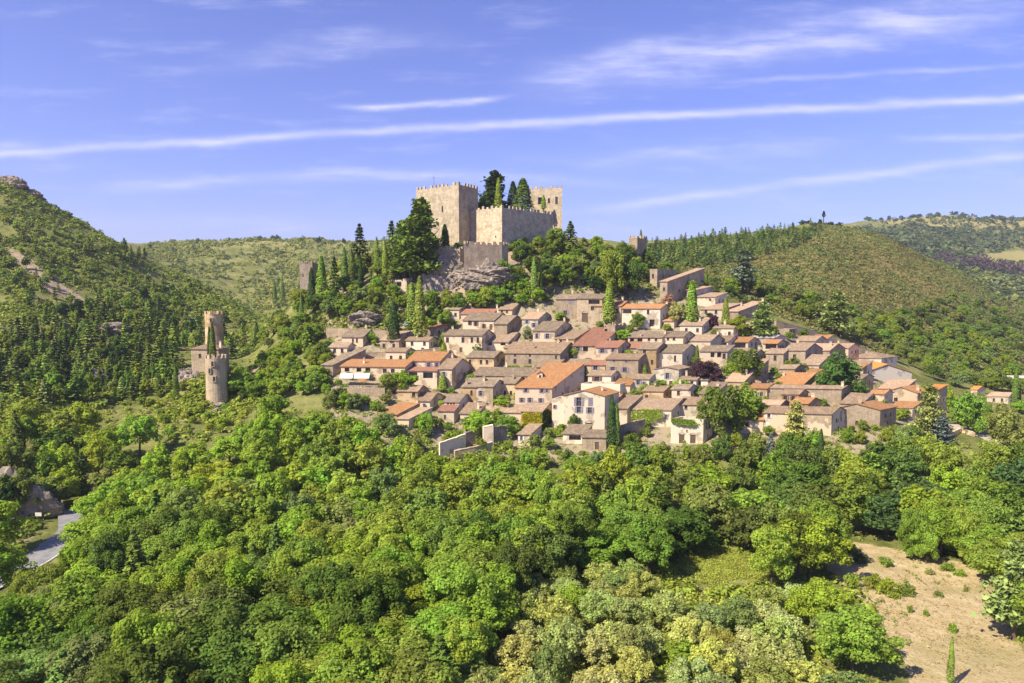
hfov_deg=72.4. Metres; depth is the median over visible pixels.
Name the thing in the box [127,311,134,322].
hill oak
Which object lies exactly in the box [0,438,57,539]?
roadside scrub
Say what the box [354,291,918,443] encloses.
village greenery
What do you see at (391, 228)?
pine tree
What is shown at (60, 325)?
pine tree
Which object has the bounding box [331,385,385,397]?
restaurant terrace
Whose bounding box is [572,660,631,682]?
olive tree
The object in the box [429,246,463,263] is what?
castle lower wall
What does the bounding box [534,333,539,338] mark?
window
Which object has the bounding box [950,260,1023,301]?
meadow scrub
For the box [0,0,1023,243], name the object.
sky
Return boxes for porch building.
[405,366,438,389]
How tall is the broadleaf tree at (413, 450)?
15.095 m
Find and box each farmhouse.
[970,386,986,395]
[987,392,1016,403]
[1004,375,1023,378]
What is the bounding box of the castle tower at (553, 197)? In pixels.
[530,185,561,228]
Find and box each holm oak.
[5,286,10,294]
[11,274,21,283]
[12,220,20,230]
[16,269,24,276]
[18,246,24,253]
[19,279,28,287]
[20,256,31,265]
[22,295,33,305]
[25,220,34,230]
[25,286,34,294]
[37,273,51,284]
[42,298,53,308]
[49,255,57,263]
[58,255,66,265]
[65,292,75,302]
[84,297,96,308]
[103,287,115,296]
[107,242,114,249]
[109,255,114,263]
[110,292,119,302]
[117,279,123,287]
[125,251,133,259]
[135,260,141,266]
[144,273,151,282]
[159,284,169,292]
[168,282,175,289]
[172,289,178,295]
[187,282,193,291]
[203,284,210,292]
[227,370,241,385]
[227,375,253,391]
[231,365,249,374]
[235,390,249,398]
[244,373,258,386]
[244,379,264,397]
[254,350,270,365]
[255,370,264,380]
[256,330,268,345]
[256,359,270,367]
[257,367,275,379]
[258,378,270,393]
[262,337,274,348]
[265,345,276,355]
[266,355,278,363]
[267,357,281,371]
[267,378,288,394]
[269,368,285,379]
[271,314,291,329]
[271,347,286,359]
[274,341,284,354]
[276,324,285,336]
[276,355,292,368]
[277,326,300,339]
[279,337,299,352]
[282,361,295,368]
[282,366,293,375]
[282,366,297,378]
[285,340,301,352]
[286,369,308,382]
[287,352,297,358]
[287,376,299,388]
[288,288,306,301]
[290,312,309,324]
[290,319,303,337]
[291,300,303,311]
[292,358,302,364]
[292,361,302,370]
[295,380,313,394]
[296,325,306,339]
[303,293,322,312]
[303,345,311,361]
[304,323,323,340]
[304,371,321,392]
[306,365,328,376]
[307,354,318,365]
[309,344,325,364]
[313,341,331,349]
[314,345,332,360]
[316,299,340,319]
[317,352,334,363]
[319,373,330,385]
[323,290,342,304]
[324,288,340,296]
[334,298,353,314]
[337,276,347,292]
[341,295,355,307]
[344,277,354,286]
[346,284,360,297]
[347,307,356,316]
[352,286,371,301]
[352,300,368,310]
[353,280,363,287]
[355,259,367,270]
[365,304,379,312]
[366,286,381,304]
[367,281,379,288]
[370,248,381,261]
[371,258,388,275]
[371,275,385,287]
[374,287,385,297]
[380,273,389,283]
[385,284,401,295]
[386,301,398,310]
[395,295,408,309]
[408,271,417,281]
[424,293,432,306]
[424,316,434,326]
[425,309,431,317]
[426,303,437,310]
[427,289,438,298]
[430,308,441,319]
[437,313,450,323]
[439,303,446,310]
[440,288,451,298]
[441,296,452,306]
[442,309,451,316]
[451,298,462,306]
[453,242,463,247]
[454,292,463,298]
[455,298,467,306]
[465,293,478,307]
[475,295,487,308]
[478,286,495,306]
[489,285,501,298]
[492,297,504,305]
[493,287,511,300]
[501,280,512,288]
[506,290,515,301]
[508,243,515,249]
[510,249,520,260]
[510,272,524,289]
[512,266,525,275]
[512,281,519,293]
[514,292,529,305]
[517,277,529,290]
[517,282,530,292]
[522,255,540,269]
[531,287,544,304]
[532,237,541,245]
[536,263,549,272]
[536,270,553,291]
[538,239,547,246]
[538,258,561,272]
[540,247,547,253]
[541,250,552,261]
[544,268,560,284]
[547,244,556,252]
[554,242,563,250]
[555,276,566,284]
[557,253,569,267]
[558,268,573,281]
[565,259,581,272]
[566,270,579,284]
[569,248,583,257]
[569,255,579,270]
[575,246,586,253]
[576,256,589,271]
[580,274,590,284]
[581,265,593,276]
[587,249,595,260]
[587,259,601,274]
[587,275,605,292]
[589,236,603,244]
[591,242,606,260]
[603,243,614,251]
[615,240,628,250]
[617,242,637,261]
[620,251,633,264]
[628,259,641,273]
[638,262,648,275]
[642,249,654,263]
[659,260,674,269]
[672,265,680,273]
[685,280,699,288]
[708,275,721,285]
[946,396,957,413]
[947,409,959,423]
[982,413,993,417]
[984,402,993,412]
[1011,400,1023,413]
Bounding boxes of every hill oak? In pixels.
[0,330,7,350]
[0,351,6,365]
[8,334,22,348]
[12,350,30,372]
[19,363,34,379]
[20,345,28,354]
[22,368,38,382]
[26,314,38,325]
[35,340,47,352]
[35,354,51,364]
[40,367,61,394]
[43,361,64,376]
[44,348,53,357]
[45,323,56,338]
[46,305,57,319]
[50,371,66,388]
[50,383,72,400]
[53,354,75,373]
[57,302,69,318]
[57,326,70,343]
[69,299,83,310]
[69,310,81,323]
[70,337,80,350]
[70,363,87,376]
[72,306,85,316]
[74,371,86,388]
[75,320,85,334]
[81,372,102,400]
[88,309,104,326]
[92,340,108,359]
[98,361,111,371]
[99,345,114,361]
[103,296,113,306]
[107,378,119,391]
[110,334,127,347]
[110,344,127,366]
[113,360,130,388]
[116,311,126,322]
[119,373,136,390]
[122,332,131,338]
[123,298,132,305]
[126,337,134,349]
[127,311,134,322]
[132,324,148,337]
[137,306,145,316]
[138,285,149,300]
[138,375,150,396]
[142,299,154,307]
[143,362,160,381]
[144,300,151,313]
[150,312,157,322]
[154,352,170,371]
[156,293,168,307]
[157,349,169,359]
[163,367,173,383]
[169,315,179,326]
[170,293,180,307]
[175,305,185,316]
[179,320,188,330]
[180,330,190,348]
[183,317,196,331]
[188,329,201,347]
[203,303,208,311]
[223,310,228,316]
[223,316,231,323]
[234,316,247,327]
[238,334,247,346]
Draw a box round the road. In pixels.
[0,506,90,587]
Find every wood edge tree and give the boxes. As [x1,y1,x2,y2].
[321,383,330,393]
[321,388,338,408]
[334,386,347,402]
[336,391,351,407]
[346,392,364,409]
[370,401,376,410]
[371,412,400,433]
[408,436,425,450]
[454,455,462,461]
[468,456,478,468]
[477,454,485,461]
[487,454,501,463]
[498,455,505,461]
[505,452,519,465]
[519,450,532,468]
[530,447,550,470]
[561,448,573,461]
[567,454,578,460]
[577,451,586,454]
[588,450,602,465]
[611,446,621,456]
[623,433,641,449]
[642,426,651,436]
[676,442,693,458]
[688,444,711,464]
[709,433,735,459]
[728,432,742,447]
[747,429,767,451]
[772,432,786,449]
[790,429,810,450]
[805,430,818,454]
[812,427,823,440]
[840,425,856,442]
[854,430,868,442]
[870,424,877,429]
[878,425,894,440]
[891,424,915,440]
[893,425,903,434]
[898,426,924,440]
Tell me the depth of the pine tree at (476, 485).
144.40 m
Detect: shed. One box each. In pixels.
[233,365,262,375]
[437,404,459,423]
[490,404,524,419]
[516,420,546,445]
[561,424,592,443]
[580,429,614,449]
[661,315,680,328]
[700,366,722,386]
[776,328,795,337]
[867,389,894,402]
[892,401,921,419]
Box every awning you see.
[339,373,352,378]
[353,373,369,378]
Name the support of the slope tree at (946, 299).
on the ground at (876, 543)
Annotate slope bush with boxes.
[112,389,121,398]
[138,396,146,406]
[145,397,155,406]
[157,413,171,422]
[160,427,175,438]
[168,433,178,440]
[180,394,190,400]
[188,416,196,421]
[191,388,200,393]
[193,407,202,413]
[196,403,206,408]
[203,411,211,417]
[204,424,214,429]
[215,425,224,431]
[217,417,228,424]
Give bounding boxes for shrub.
[842,572,860,588]
[843,542,857,552]
[852,547,868,562]
[861,573,881,589]
[874,575,901,598]
[878,556,894,566]
[886,590,900,599]
[896,580,915,596]
[907,605,912,612]
[923,606,928,616]
[924,567,935,574]
[934,590,943,597]
[938,562,955,571]
[947,621,956,633]
[953,568,966,576]
[963,585,968,591]
[966,556,976,567]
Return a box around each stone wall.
[326,327,415,338]
[366,347,439,356]
[439,433,465,456]
[454,441,492,457]
[465,427,482,446]
[483,424,492,441]
[493,425,510,445]
[562,278,604,283]
[620,418,644,441]
[774,321,871,353]
[949,428,974,436]
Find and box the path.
[949,424,1000,444]
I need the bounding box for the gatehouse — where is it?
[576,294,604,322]
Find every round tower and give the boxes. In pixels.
[204,311,223,345]
[205,354,227,403]
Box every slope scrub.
[276,250,440,357]
[522,240,725,299]
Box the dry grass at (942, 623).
[830,545,1023,682]
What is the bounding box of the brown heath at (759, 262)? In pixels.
[656,222,1023,370]
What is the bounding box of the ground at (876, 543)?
[0,183,1023,682]
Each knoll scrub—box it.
[0,378,263,450]
[107,377,250,448]
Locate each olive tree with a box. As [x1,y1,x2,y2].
[459,657,505,682]
[466,666,504,682]
[491,630,542,671]
[492,662,531,682]
[509,619,544,646]
[510,588,540,619]
[517,667,558,682]
[519,579,549,598]
[525,572,555,596]
[529,593,577,626]
[530,642,573,681]
[536,616,586,655]
[542,612,584,648]
[548,559,577,580]
[549,577,584,597]
[554,582,587,615]
[570,669,623,682]
[572,628,611,666]
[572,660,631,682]
[578,589,615,623]
[582,561,623,581]
[586,580,615,600]
[591,620,634,654]
[599,572,628,589]
[603,586,641,612]
[607,595,647,624]
[614,645,655,682]
[615,558,644,581]
[615,624,655,660]
[624,571,663,598]
[628,622,666,656]
[634,593,685,629]
[650,677,687,682]
[651,589,686,620]
[663,637,715,673]
[666,610,713,652]
[667,655,721,682]
[688,636,740,678]
[690,602,731,634]
[695,624,737,648]
[698,673,735,682]
[715,594,757,633]
[720,642,755,679]
[733,624,772,651]
[739,656,795,682]
[740,672,782,682]
[745,633,806,679]
[746,584,788,613]
[749,599,787,629]
[749,616,802,653]
[767,607,810,640]
[777,582,802,611]
[782,659,834,682]
[809,610,850,643]
[819,670,868,682]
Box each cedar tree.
[376,197,449,281]
[382,220,414,280]
[478,169,511,209]
[728,249,761,293]
[745,301,775,335]
[782,400,811,441]
[805,291,854,336]
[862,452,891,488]
[905,384,946,434]
[926,416,957,444]
[972,538,1023,639]
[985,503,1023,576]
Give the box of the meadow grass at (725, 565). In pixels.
[671,547,778,584]
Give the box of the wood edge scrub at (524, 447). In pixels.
[332,393,938,470]
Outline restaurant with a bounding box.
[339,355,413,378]
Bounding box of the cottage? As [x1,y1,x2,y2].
[738,413,764,433]
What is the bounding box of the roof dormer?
[536,370,542,377]
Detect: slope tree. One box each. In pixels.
[713,284,718,291]
[723,277,740,286]
[723,285,733,293]
[728,283,738,293]
[745,283,755,292]
[753,279,763,287]
[756,287,764,296]
[764,284,776,292]
[765,293,773,300]
[773,296,779,304]
[778,284,791,296]
[779,299,793,310]
[786,288,802,301]
[790,302,807,315]
[795,298,805,306]
[801,309,809,316]
[802,291,819,300]
[805,304,816,318]
[807,297,816,305]
[809,290,824,302]
[814,301,822,316]
[842,322,858,335]
[846,304,860,316]
[854,316,863,320]
[856,321,869,330]
[857,327,866,335]
[861,309,879,321]
[863,327,878,337]
[868,308,879,315]
[868,323,876,329]
[872,328,894,339]
[873,318,882,327]
[876,314,890,323]
[882,339,893,345]
[885,324,900,332]
[887,310,902,315]
[887,349,904,359]
[893,333,907,341]
[893,339,908,347]
[894,344,906,352]
[896,314,904,324]
[897,307,911,314]
[899,318,911,328]
[902,314,911,319]
[903,331,913,339]
[904,330,918,338]
[904,347,912,357]
[906,352,921,366]
[910,313,917,317]
[910,324,920,333]
[911,335,924,345]
[913,306,925,315]
[915,318,923,325]
[916,345,931,357]
[920,302,930,310]
[920,311,930,318]
[921,332,931,339]
[921,339,930,346]
[921,357,936,367]
[923,354,936,362]
[923,364,941,379]
[925,300,938,309]
[925,316,935,325]
[928,337,937,343]
[930,315,943,321]
[930,347,948,357]
[931,328,940,334]
[931,333,944,340]
[932,322,942,329]
[932,343,945,349]
[934,297,943,305]
[935,338,947,348]
[936,354,945,362]
[936,362,952,377]
[938,365,946,377]
[940,307,950,313]
[941,327,954,333]
[942,295,954,304]
[943,322,955,327]
[944,329,952,336]
[944,371,958,383]
[945,339,956,349]
[946,361,956,371]
[948,292,956,297]
[948,372,969,387]
[949,356,963,365]
[949,368,963,373]
[950,312,963,319]
[951,331,963,337]
[952,348,962,354]
[953,326,961,332]
[953,359,962,366]
[954,337,966,343]
[955,322,969,331]
[955,335,969,342]
[956,343,970,351]
[956,364,966,370]
[957,305,970,311]
[957,307,969,317]
[960,294,968,300]
[960,359,969,367]
[963,357,973,367]
[963,369,974,381]
[964,316,974,324]
[966,349,979,357]
[969,341,978,347]
[969,375,980,382]
[970,333,978,338]
[970,356,980,366]
[971,335,987,343]
[972,300,982,307]
[973,325,981,330]
[974,377,987,385]
[975,295,983,303]
[976,309,981,317]
[978,322,986,329]
[978,372,992,378]
[979,350,995,362]
[980,330,991,337]
[980,339,992,347]
[983,347,994,353]
[986,368,997,376]
[986,377,1000,390]
[988,295,997,302]
[989,316,999,323]
[990,330,997,336]
[990,342,999,348]
[991,358,1001,365]
[992,326,1003,335]
[992,366,1002,370]
[993,306,1002,312]
[993,323,1009,330]
[994,368,1006,377]
[997,346,1011,354]
[997,375,1009,391]
[999,340,1011,346]
[999,354,1015,363]
[1000,315,1011,321]
[1001,363,1012,368]
[1001,366,1012,374]
[1003,330,1012,336]
[1003,377,1012,391]
[1008,342,1016,348]
[1008,349,1021,360]
[1008,362,1020,367]
[1009,334,1019,340]
[1010,366,1020,374]
[1011,319,1021,328]
[1017,343,1023,350]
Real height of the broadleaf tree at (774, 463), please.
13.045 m
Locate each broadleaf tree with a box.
[0,414,47,445]
[0,438,35,475]
[0,467,40,505]
[0,473,18,499]
[0,500,26,543]
[0,541,37,587]
[0,591,68,657]
[0,617,69,658]
[0,646,57,682]
[0,658,28,682]
[7,561,71,598]
[10,396,45,420]
[13,578,81,633]
[27,445,57,479]
[29,427,83,452]
[31,475,71,496]
[36,571,126,631]
[38,467,81,501]
[41,412,80,442]
[42,624,113,682]
[44,630,130,682]
[46,440,81,476]
[55,533,90,575]
[57,512,118,556]
[57,607,110,645]
[64,556,126,588]
[69,401,102,442]
[69,489,107,520]
[70,523,148,565]
[73,427,122,463]
[76,433,117,472]
[86,634,206,682]
[87,467,120,492]
[87,499,121,529]
[88,529,125,575]
[88,581,159,637]
[90,644,128,680]
[91,445,141,483]
[91,473,140,507]
[93,485,133,512]
[97,504,148,539]
[109,465,146,488]
[110,606,185,660]
[113,564,186,594]
[114,414,163,456]
[116,589,196,644]
[125,470,164,518]
[127,653,223,682]
[129,478,180,500]
[130,483,172,515]
[130,503,197,548]
[135,592,212,661]
[140,443,172,479]
[140,533,182,571]
[143,577,185,598]
[149,484,187,506]
[157,555,193,594]
[162,485,203,518]
[163,548,208,578]
[164,515,214,550]
[165,535,230,561]
[166,475,209,495]
[168,441,213,478]
[169,579,257,613]
[170,598,260,666]
[175,598,273,666]
[178,500,205,519]
[183,519,232,549]
[184,551,245,594]
[186,629,266,682]
[190,460,234,489]
[192,504,231,537]
[192,554,274,604]
[195,496,253,535]
[200,480,252,512]
[209,433,244,462]
[209,546,246,561]
[211,475,257,501]
[217,464,258,489]
[222,505,273,534]
[226,521,287,557]
[228,420,262,451]
[233,476,266,498]
[236,617,334,670]
[239,429,281,463]
[240,438,278,471]
[241,496,285,524]
[241,552,278,604]
[243,594,321,643]
[244,458,271,479]
[246,412,288,441]
[248,659,312,682]
[250,467,291,505]
[251,649,331,682]
[253,391,291,426]
[260,567,313,614]
[263,510,327,545]
[264,545,313,594]
[268,533,330,582]
[271,462,320,504]
[273,423,307,465]
[276,491,316,524]
[278,502,336,528]
[286,563,365,614]
[289,416,330,444]
[289,561,364,614]
[290,434,333,470]
[291,483,337,516]
[291,518,339,549]
[296,600,340,639]
[297,464,342,497]
[301,455,345,494]
[301,552,376,576]
[302,410,335,442]
[305,622,399,658]
[307,676,372,682]
[308,653,386,682]
[315,421,356,454]
[321,495,370,525]
[322,442,359,474]
[323,607,385,643]
[325,469,373,502]
[326,521,387,549]
[326,636,396,676]
[327,515,374,539]
[327,535,380,561]
[330,411,362,439]
[333,572,410,635]
[337,556,421,602]
[342,500,388,525]
[343,422,386,452]
[345,440,391,480]
[345,634,416,667]
[347,485,376,508]
[348,598,421,638]
[349,521,408,560]
[356,502,414,535]
[366,544,423,603]
[369,466,401,505]
[374,487,418,514]
[375,625,461,668]
[375,645,461,682]
[377,372,396,394]
[377,648,465,682]
[380,435,411,485]
[389,531,429,561]
[390,370,418,389]
[394,460,436,488]
[395,472,434,500]
[398,436,424,467]
[398,601,499,649]
[402,583,438,618]
[403,487,453,519]
[403,507,451,542]
[403,549,433,585]
[407,453,447,483]
[417,411,433,430]
[422,555,498,618]
[423,514,464,563]
[424,537,492,593]
[429,666,469,682]
[432,588,520,638]
[433,474,474,510]
[436,458,480,498]
[436,509,474,525]
[436,520,501,559]
[441,429,463,440]
[443,616,489,672]
[458,546,491,580]
[459,485,502,513]
[462,410,497,432]
[462,508,500,552]
[468,560,519,605]
[470,453,504,492]
[472,344,482,350]
[478,195,493,208]
[483,460,525,492]
[484,539,536,591]
[485,503,528,540]
[489,512,539,551]
[491,471,537,505]
[493,395,514,406]
[493,414,521,436]
[498,260,513,274]
[499,496,541,519]
[510,504,566,572]
[512,467,550,502]
[513,239,531,260]
[516,522,582,578]
[520,470,567,507]
[521,325,531,338]
[532,483,562,514]
[544,507,598,567]
[545,487,596,523]
[546,227,565,245]
[549,500,595,548]
[554,312,565,319]
[556,456,599,480]
[558,461,605,492]
[567,413,580,424]
[568,346,577,356]
[572,475,596,514]
[579,526,625,567]
[591,248,626,290]
[594,488,637,524]
[596,500,638,560]
[599,444,633,489]
[615,260,641,297]
[615,329,629,339]
[615,476,660,509]
[621,441,653,473]
[622,500,673,550]
[623,511,675,571]
[627,463,670,493]
[629,312,645,328]
[636,479,673,511]
[638,383,647,393]
[647,441,676,477]
[651,379,668,386]
[657,510,710,557]
[660,293,674,309]
[664,504,720,551]
[667,302,688,324]
[670,378,690,391]
[671,463,708,507]
[681,477,714,504]
[683,482,736,541]
[686,460,735,503]
[687,360,723,383]
[696,384,749,438]
[709,314,718,326]
[716,505,766,549]
[721,462,758,494]
[723,348,765,376]
[723,361,742,375]
[727,314,749,335]
[727,488,787,534]
[729,439,767,475]
[734,381,766,423]
[748,524,799,586]
[750,448,787,486]
[752,500,797,542]
[761,470,805,500]
[770,481,819,505]
[771,489,811,507]
[773,511,828,580]
[775,432,809,459]
[778,459,832,491]
[779,512,853,579]
[782,442,824,474]
[785,577,856,631]
[786,487,821,514]
[797,497,853,565]
[803,482,850,517]
[813,603,905,674]
[814,350,868,392]
[816,444,845,476]
[825,480,874,530]
[827,446,866,485]
[831,459,886,487]
[846,485,895,532]
[848,471,891,492]
[858,490,909,538]
[859,440,898,471]
[878,447,925,487]
[883,436,927,471]
[896,508,928,557]
[897,476,950,505]
[897,484,946,517]
[909,431,936,475]
[910,520,939,563]
[920,462,973,491]
[920,495,970,551]
[920,505,964,556]
[921,492,960,549]
[927,439,968,478]
[941,488,980,514]
[943,506,982,562]
[946,385,954,410]
[952,391,989,432]
[952,488,1004,509]
[955,458,993,486]
[959,521,1004,569]
[961,474,1015,523]
[965,440,1011,475]
[966,534,1008,574]
[970,494,1013,534]
[985,401,1023,445]
[990,456,1023,495]
[991,484,1023,524]
[993,532,1023,575]
[997,441,1023,467]
[1008,573,1023,620]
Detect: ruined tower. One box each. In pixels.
[300,261,318,290]
[629,236,646,263]
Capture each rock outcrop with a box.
[0,175,28,189]
[0,466,64,520]
[24,189,45,200]
[92,368,105,383]
[98,322,129,335]
[172,368,202,383]
[198,401,225,415]
[347,310,384,326]
[421,273,446,295]
[426,254,463,289]
[452,258,514,291]
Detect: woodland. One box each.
[854,212,1023,299]
[928,249,1023,274]
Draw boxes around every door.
[582,313,587,321]
[679,434,684,442]
[690,434,695,443]
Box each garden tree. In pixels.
[335,379,342,385]
[361,395,370,402]
[367,331,376,340]
[373,402,386,411]
[379,393,392,403]
[400,312,408,320]
[403,326,411,332]
[413,417,423,425]
[422,428,433,435]
[432,418,443,426]
[437,337,443,345]
[443,421,454,430]
[447,387,454,392]
[450,320,457,326]
[458,417,468,427]
[473,438,486,448]
[491,407,501,418]
[502,439,514,448]
[526,434,541,447]
[527,300,533,306]
[539,435,557,449]
[543,294,550,302]
[543,428,552,435]
[555,424,566,430]
[596,321,603,326]
[625,323,634,332]
[630,389,640,394]
[645,421,652,427]
[663,323,670,329]
[689,357,700,363]
[710,328,719,333]
[740,328,750,336]
[763,425,775,435]
[769,367,778,372]
[771,325,779,332]
[774,373,781,378]
[783,332,794,340]
[790,357,800,362]
[799,329,808,335]
[820,398,827,405]
[857,419,867,429]
[896,409,907,420]
[897,408,911,418]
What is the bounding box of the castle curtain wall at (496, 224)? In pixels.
[470,205,552,249]
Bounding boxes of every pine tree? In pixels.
[0,232,5,243]
[0,342,13,365]
[0,362,9,391]
[1,255,10,267]
[2,325,9,342]
[2,341,12,365]
[4,361,25,390]
[4,409,27,447]
[5,358,14,373]
[6,319,13,338]
[7,346,24,370]
[7,371,27,395]
[11,317,25,338]
[11,381,25,398]
[13,326,22,345]
[19,230,26,240]
[20,315,29,338]
[25,323,43,345]
[27,337,34,353]
[27,342,41,359]
[28,379,42,396]
[30,362,44,389]
[31,241,39,252]
[31,272,36,282]
[32,381,43,400]
[36,252,43,265]
[36,277,44,289]
[37,378,54,405]
[38,327,47,341]
[38,339,45,356]
[40,355,48,380]
[41,306,51,323]
[44,648,76,682]
[46,310,59,329]
[48,342,60,361]
[50,334,61,349]
[51,287,56,297]
[56,321,62,333]
[56,340,67,361]
[62,337,71,354]
[63,372,84,402]
[65,369,72,387]
[68,327,80,345]
[70,312,80,331]
[72,340,83,357]
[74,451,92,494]
[75,349,87,368]
[78,328,92,349]
[78,360,89,382]
[80,329,93,352]
[81,244,88,253]
[82,324,96,347]
[83,261,88,270]
[84,303,94,318]
[84,322,96,344]
[87,349,102,370]
[92,282,95,290]
[92,318,103,336]
[94,292,100,310]
[94,348,104,364]
[95,287,104,299]
[95,368,104,387]
[96,264,101,274]
[99,301,109,320]
[99,329,107,347]
[103,366,113,391]
[104,320,110,334]
[106,298,114,315]
[106,308,118,321]
[106,356,113,372]
[115,377,127,397]
[117,345,133,364]
[118,334,133,353]
[119,356,131,377]
[119,527,151,579]
[121,317,130,335]
[122,541,146,583]
[125,342,131,359]
[126,378,139,399]
[128,274,136,286]
[129,291,136,305]
[129,311,141,331]
[129,352,144,373]
[132,333,140,351]
[132,363,142,383]
[135,343,145,359]
[135,373,148,392]
[138,371,151,393]
[139,331,145,348]
[141,312,153,332]
[141,344,156,366]
[142,247,147,258]
[142,336,153,354]
[145,488,163,547]
[147,307,154,327]
[147,348,158,370]
[150,316,162,336]
[151,328,163,347]
[152,336,165,360]
[152,371,164,387]
[153,357,167,383]
[154,296,164,311]
[154,375,165,394]
[158,321,170,342]
[163,336,171,351]
[164,313,170,331]
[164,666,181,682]
[167,323,179,343]
[167,342,181,367]
[168,329,180,348]
[170,358,175,372]
[172,362,184,380]
[177,288,185,305]
[178,353,187,369]
[182,306,189,320]
[189,288,195,298]
[195,315,204,331]
[223,322,227,339]
[224,336,236,355]
[226,336,238,358]
[230,533,247,553]
[237,322,247,336]
[246,542,259,562]
[263,314,277,334]
[266,523,282,558]
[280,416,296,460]
[284,316,303,333]
[299,325,314,344]
[309,313,318,323]
[327,257,342,294]
[328,295,344,317]
[348,223,371,262]
[354,263,357,278]
[366,268,372,282]
[380,220,395,257]
[380,296,389,309]
[384,269,394,293]
[385,257,402,279]
[390,289,398,301]
[427,294,441,311]
[427,631,458,674]
[441,234,447,246]
[471,482,480,495]
[558,221,581,252]
[580,474,598,500]
[596,471,613,518]
[631,451,647,476]
[759,432,775,469]
[824,449,840,490]
[890,467,901,518]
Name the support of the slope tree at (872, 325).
on the ground at (876, 543)
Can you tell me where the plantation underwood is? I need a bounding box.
[649,225,821,263]
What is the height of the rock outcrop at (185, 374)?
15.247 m
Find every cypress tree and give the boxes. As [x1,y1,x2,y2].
[172,364,179,399]
[207,326,210,355]
[209,321,216,356]
[253,322,259,345]
[272,279,277,303]
[279,277,285,301]
[299,292,304,322]
[307,267,315,296]
[316,255,327,296]
[340,247,347,291]
[347,249,355,286]
[358,257,363,287]
[373,237,379,274]
[381,239,388,273]
[386,301,399,341]
[404,282,417,329]
[412,276,427,336]
[437,374,447,391]
[440,224,449,246]
[440,342,446,350]
[494,177,502,207]
[507,181,518,208]
[512,178,533,210]
[529,257,538,301]
[538,270,544,298]
[541,195,545,211]
[602,282,617,323]
[606,395,617,446]
[613,403,620,445]
[642,364,647,373]
[685,280,699,321]
[694,345,699,357]
[704,271,708,282]
[721,297,729,323]
[817,429,824,463]
[946,637,954,682]
[1009,368,1019,406]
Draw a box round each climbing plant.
[521,412,541,428]
[542,409,551,430]
[546,428,562,436]
[630,409,662,421]
[671,418,696,426]
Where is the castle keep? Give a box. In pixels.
[416,182,477,244]
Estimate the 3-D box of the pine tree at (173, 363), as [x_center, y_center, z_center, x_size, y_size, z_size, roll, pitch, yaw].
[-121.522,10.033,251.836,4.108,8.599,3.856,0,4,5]
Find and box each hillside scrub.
[0,180,271,428]
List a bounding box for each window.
[473,321,478,325]
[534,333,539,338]
[544,333,550,338]
[574,397,583,406]
[575,407,582,412]
[586,407,593,413]
[591,366,599,369]
[592,377,601,380]
[598,349,606,352]
[621,367,628,371]
[635,380,641,384]
[664,373,670,378]
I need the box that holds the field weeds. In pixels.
[823,548,993,677]
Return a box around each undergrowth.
[0,394,1023,682]
[496,549,853,682]
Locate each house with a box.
[190,341,229,373]
[321,348,366,376]
[328,342,356,357]
[341,325,371,346]
[375,397,421,417]
[379,331,409,348]
[379,373,403,397]
[384,347,414,358]
[393,278,412,293]
[395,407,433,429]
[396,382,427,401]
[404,333,437,349]
[408,349,457,366]
[418,392,443,408]
[422,320,450,336]
[437,353,470,388]
[443,302,468,319]
[443,326,494,355]
[443,392,468,416]
[459,402,486,418]
[460,304,497,322]
[461,377,485,402]
[462,308,505,331]
[466,351,504,369]
[473,362,536,379]
[474,376,503,408]
[487,332,520,349]
[493,315,520,334]
[498,303,520,314]
[501,375,524,399]
[503,342,513,351]
[504,338,572,366]
[513,362,584,404]
[519,402,551,426]
[521,307,549,329]
[532,317,570,341]
[535,359,564,369]
[552,396,563,427]
[554,325,590,343]
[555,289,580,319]
[562,386,619,429]
[566,359,590,375]
[572,327,620,359]
[581,382,624,393]
[586,360,605,374]
[586,370,618,381]
[594,297,630,323]
[595,338,629,359]
[604,322,625,330]
[604,353,645,377]
[614,378,633,392]
[614,394,643,424]
[619,394,625,401]
[621,301,669,328]
[626,342,643,352]
[627,330,668,342]
[632,374,654,390]
[632,392,685,426]
[637,342,666,372]
[641,381,671,397]
[650,269,676,287]
[652,364,689,385]
[659,268,704,301]
[659,344,695,367]
[664,331,694,343]
[670,380,698,397]
[671,416,712,443]
[677,371,702,388]
[678,317,709,333]
[680,393,710,416]
[687,286,712,299]
[690,331,724,357]
[697,292,727,306]
[698,381,728,396]
[699,303,742,319]
[699,345,734,367]
[710,376,728,381]
[713,320,740,335]
[720,333,737,346]
[724,369,755,392]
[729,298,763,320]
[732,333,759,347]
[732,348,750,360]
[743,321,771,334]
[748,334,785,345]
[748,383,773,397]
[750,346,764,357]
[756,358,769,381]
[761,399,789,412]
[762,339,786,351]
[763,400,845,435]
[765,348,789,369]
[773,372,816,384]
[778,364,805,373]
[779,389,809,401]
[786,338,822,362]
[789,393,821,405]
[795,335,827,342]
[802,354,829,371]
[807,369,823,375]
[815,334,833,342]
[816,341,846,358]
[837,339,859,361]
[839,392,873,406]
[843,363,867,373]
[850,360,873,374]
[851,370,874,391]
[859,351,898,366]
[877,379,916,389]
[891,385,924,401]
[924,384,948,417]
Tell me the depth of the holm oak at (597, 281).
286.88 m
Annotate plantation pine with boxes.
[655,250,662,261]
[662,252,671,262]
[682,256,689,265]
[689,255,695,265]
[691,248,697,259]
[698,234,703,244]
[702,255,708,265]
[707,250,714,264]
[718,248,724,262]
[764,241,770,253]
[791,237,797,246]
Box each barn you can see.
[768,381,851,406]
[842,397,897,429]
[872,361,911,381]
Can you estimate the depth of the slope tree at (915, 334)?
383.51 m
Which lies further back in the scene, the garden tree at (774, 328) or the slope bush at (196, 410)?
the garden tree at (774, 328)
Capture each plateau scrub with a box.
[141,237,394,316]
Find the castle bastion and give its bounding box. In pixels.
[464,241,508,272]

